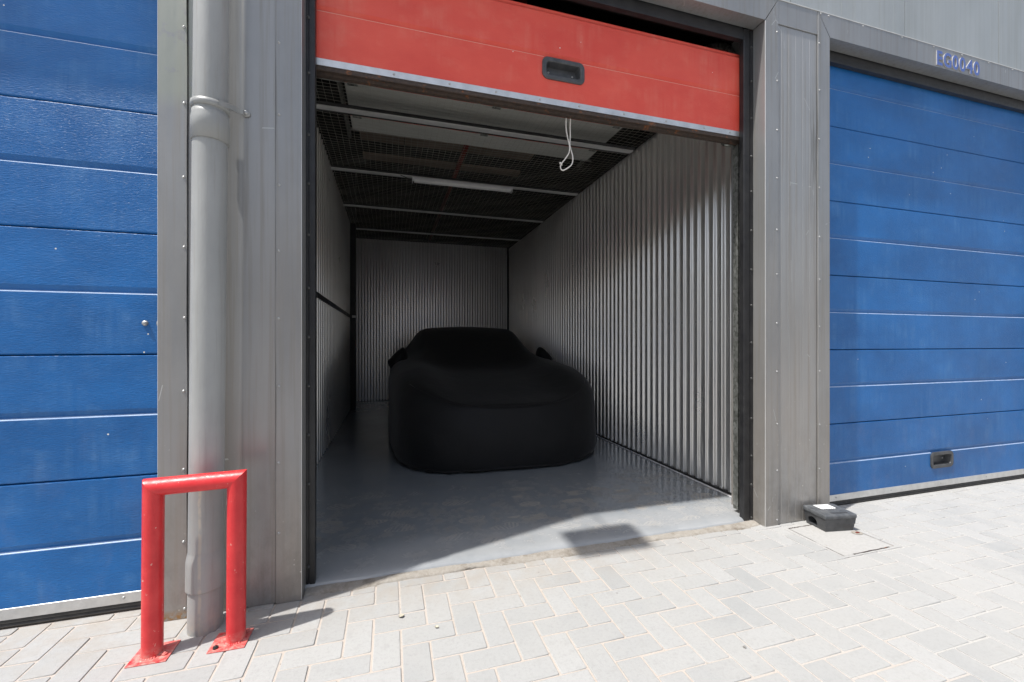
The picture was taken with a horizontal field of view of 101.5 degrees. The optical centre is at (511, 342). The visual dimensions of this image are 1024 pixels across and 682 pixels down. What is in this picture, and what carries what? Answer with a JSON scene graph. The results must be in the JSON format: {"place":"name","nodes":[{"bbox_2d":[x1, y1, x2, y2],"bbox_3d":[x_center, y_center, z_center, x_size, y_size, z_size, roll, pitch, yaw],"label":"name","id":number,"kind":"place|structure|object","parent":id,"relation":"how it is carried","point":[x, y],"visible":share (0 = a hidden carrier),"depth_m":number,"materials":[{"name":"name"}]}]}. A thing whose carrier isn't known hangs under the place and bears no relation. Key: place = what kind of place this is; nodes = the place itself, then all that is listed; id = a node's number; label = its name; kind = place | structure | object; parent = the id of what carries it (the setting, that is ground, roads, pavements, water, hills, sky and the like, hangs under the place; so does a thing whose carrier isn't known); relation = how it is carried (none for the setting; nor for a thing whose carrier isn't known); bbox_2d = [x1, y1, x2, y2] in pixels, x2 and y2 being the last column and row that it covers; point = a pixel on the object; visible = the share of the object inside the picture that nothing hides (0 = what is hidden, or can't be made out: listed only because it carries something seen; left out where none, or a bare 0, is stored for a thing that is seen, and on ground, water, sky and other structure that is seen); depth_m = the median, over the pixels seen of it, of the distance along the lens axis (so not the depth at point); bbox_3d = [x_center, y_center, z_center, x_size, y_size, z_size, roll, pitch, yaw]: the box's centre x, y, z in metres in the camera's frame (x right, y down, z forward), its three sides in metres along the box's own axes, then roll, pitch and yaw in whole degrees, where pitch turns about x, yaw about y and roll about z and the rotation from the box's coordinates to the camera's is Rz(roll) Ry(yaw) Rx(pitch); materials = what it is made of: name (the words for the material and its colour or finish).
{"place":"outdoors","nodes":[
{"label":"outdoors","id":0,"kind":"place"},
{"bbox_2d":[0,478,1023,681],"bbox_3d":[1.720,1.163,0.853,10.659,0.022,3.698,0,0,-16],"label":"pavement","id":1,"kind":"structure","parent":0,"point":[417,664],"depth_m":1.73,"materials":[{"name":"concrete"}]},
{"bbox_2d":[124,469,253,668],"bbox_3d":[-1.205,0.825,1.581,0.376,0.659,0.116,0,0,-16],"label":"bollard","id":2,"kind":"object","parent":1,"relation":"on","point":[155,648],"visible":1,"depth_m":1.55,"materials":[{"name":"red metal"}]},
{"bbox_2d":[0,0,1023,620],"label":"storage building","id":3,"kind":"structure","parent":1,"relation":"on","point":[788,52],"depth_m":2.63,"materials":[{"name":"metal"}]},
{"bbox_2d":[0,0,156,629],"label":"garage door","id":4,"kind":"structure","parent":3,"relation":"attached to","point":[78,215],"depth_m":1.75,"materials":[{"name":"blue paint"}]},
{"bbox_2d":[185,0,250,636],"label":"drainpipe","id":5,"kind":"object","parent":3,"relation":"attached to","point":[205,562],"visible":1,"depth_m":1.65,"materials":[{"name":"grey metal"}]},
{"bbox_2d":[337,81,351,137],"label":"door track","id":6,"kind":"structure","parent":3,"relation":"attached to","point":[339,85],"depth_m":3.81,"materials":[{"name":"metal"}]},
{"bbox_2d":[428,0,527,242],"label":"sprinkler pipe","id":7,"kind":"object","parent":3,"relation":"attached to","point":[458,166],"visible":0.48,"depth_m":6.74,"materials":[{"name":"red metal"}]},
{"bbox_2d":[316,0,738,161],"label":"garage door","id":8,"kind":"structure","parent":3,"relation":"attached to","point":[523,58],"depth_m":2.38,"materials":[{"name":"red paint"}]},
{"bbox_2d":[559,118,572,170],"bbox_3d":[0.320,-1.163,2.439,0.093,0.324,0.036,0,0,-16],"label":"pull rope","id":9,"kind":"object","parent":8,"relation":"hanging from","point":[569,140],"visible":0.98,"depth_m":2.45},
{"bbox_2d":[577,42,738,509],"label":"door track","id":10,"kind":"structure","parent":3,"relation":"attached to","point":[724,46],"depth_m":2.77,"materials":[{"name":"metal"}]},
{"bbox_2d":[830,66,1023,505],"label":"garage door","id":11,"kind":"structure","parent":3,"relation":"attached to","point":[927,242],"depth_m":3.20,"materials":[{"name":"blue paint"}]},
{"bbox_2d":[936,50,979,75],"bbox_3d":[3.326,-2.076,3.116,0.482,0.108,0.008,0,0,-16],"label":"unit number","id":12,"kind":"object","parent":3,"relation":"attached to","point":[969,67],"visible":1,"depth_m":3.11,"materials":[{"name":"blue plastic"}]},
{"bbox_2d":[304,520,759,596],"bbox_3d":[0.306,1.156,2.287,2.617,0.026,0.081,0,0,-16],"label":"mortar strip","id":13,"kind":"object","parent":1,"relation":"on","point":[397,577],"visible":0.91,"depth_m":2.21,"materials":[{"name":"beige concrete"}]},
{"bbox_2d":[785,525,897,557],"bbox_3d":[1.927,1.162,2.466,0.408,0.027,0.357,0,0,-16],"label":"inspection cover","id":14,"kind":"object","parent":1,"relation":"on","point":[848,543],"visible":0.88,"depth_m":2.42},
{"bbox_2d":[803,503,856,531],"bbox_3d":[1.987,1.097,2.618,0.220,0.108,0.172,0,0,-7],"label":"bait box","id":15,"kind":"object","parent":14,"relation":"on","point":[831,517],"visible":1,"depth_m":2.56,"materials":[{"name":"black plastic"}]},
{"bbox_2d":[305,400,743,590],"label":"floor slab","id":16,"kind":"structure","parent":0,"point":[381,510],"depth_m":2.86,"materials":[{"name":"grey concrete"}]},
{"bbox_2d":[316,122,350,466],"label":"partition wall","id":17,"kind":"structure","parent":16,"relation":"on","point":[333,316],"depth_m":4.64,"materials":[{"name":"metal"}]},
{"bbox_2d":[343,202,543,222],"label":"ceiling beam","id":18,"kind":"structure","parent":17,"relation":"attached to","point":[436,212],"depth_m":6.33,"materials":[{"name":"grey metal"}]},
{"bbox_2d":[331,165,579,195],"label":"ceiling beam","id":19,"kind":"structure","parent":17,"relation":"attached to","point":[409,176],"depth_m":5.00,"materials":[{"name":"grey metal"}]},
{"bbox_2d":[375,171,512,192],"bbox_3d":[-0.852,-1.927,5.000,1.774,0.104,0.090,0,0,-15],"label":"tube lamp","id":20,"kind":"object","parent":19,"relation":"attached to","point":[460,184],"visible":1,"depth_m":5.04,"materials":[{"name":"white plastic"}]},
{"bbox_2d":[316,79,651,246],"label":"wire ceiling","id":21,"kind":"structure","parent":19,"relation":"on","point":[418,203],"depth_m":4.78,"materials":[{"name":"black metal"}]},
{"bbox_2d":[316,100,635,154],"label":"ceiling beam","id":22,"kind":"structure","parent":17,"relation":"attached to","point":[421,120],"depth_m":3.80,"materials":[{"name":"grey metal"}]},
{"bbox_2d":[348,172,355,409],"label":"steel column","id":23,"kind":"structure","parent":16,"relation":"on","point":[352,312],"depth_m":6.93,"materials":[{"name":"metal"}]},
{"bbox_2d":[356,235,507,400],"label":"partition wall","id":24,"kind":"structure","parent":16,"relation":"on","point":[407,291],"depth_m":8.24,"materials":[{"name":"metal"}]},
{"bbox_2d":[388,327,595,473],"bbox_3d":[-0.606,0.452,5.848,2.166,1.343,4.594,0,0,-16],"label":"covered car","id":25,"kind":"object","parent":16,"relation":"on","point":[470,399],"visible":1,"depth_m":3.86,"materials":[{"name":"black fabric"}]},
{"bbox_2d":[508,132,730,496],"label":"partition wall","id":26,"kind":"structure","parent":16,"relation":"on","point":[620,286],"depth_m":4.06,"materials":[{"name":"metal"}]},
{"bbox_2d":[356,227,519,240],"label":"ceiling beam","id":27,"kind":"structure","parent":26,"relation":"attached to","point":[427,233],"depth_m":7.56,"materials":[{"name":"grey metal"}]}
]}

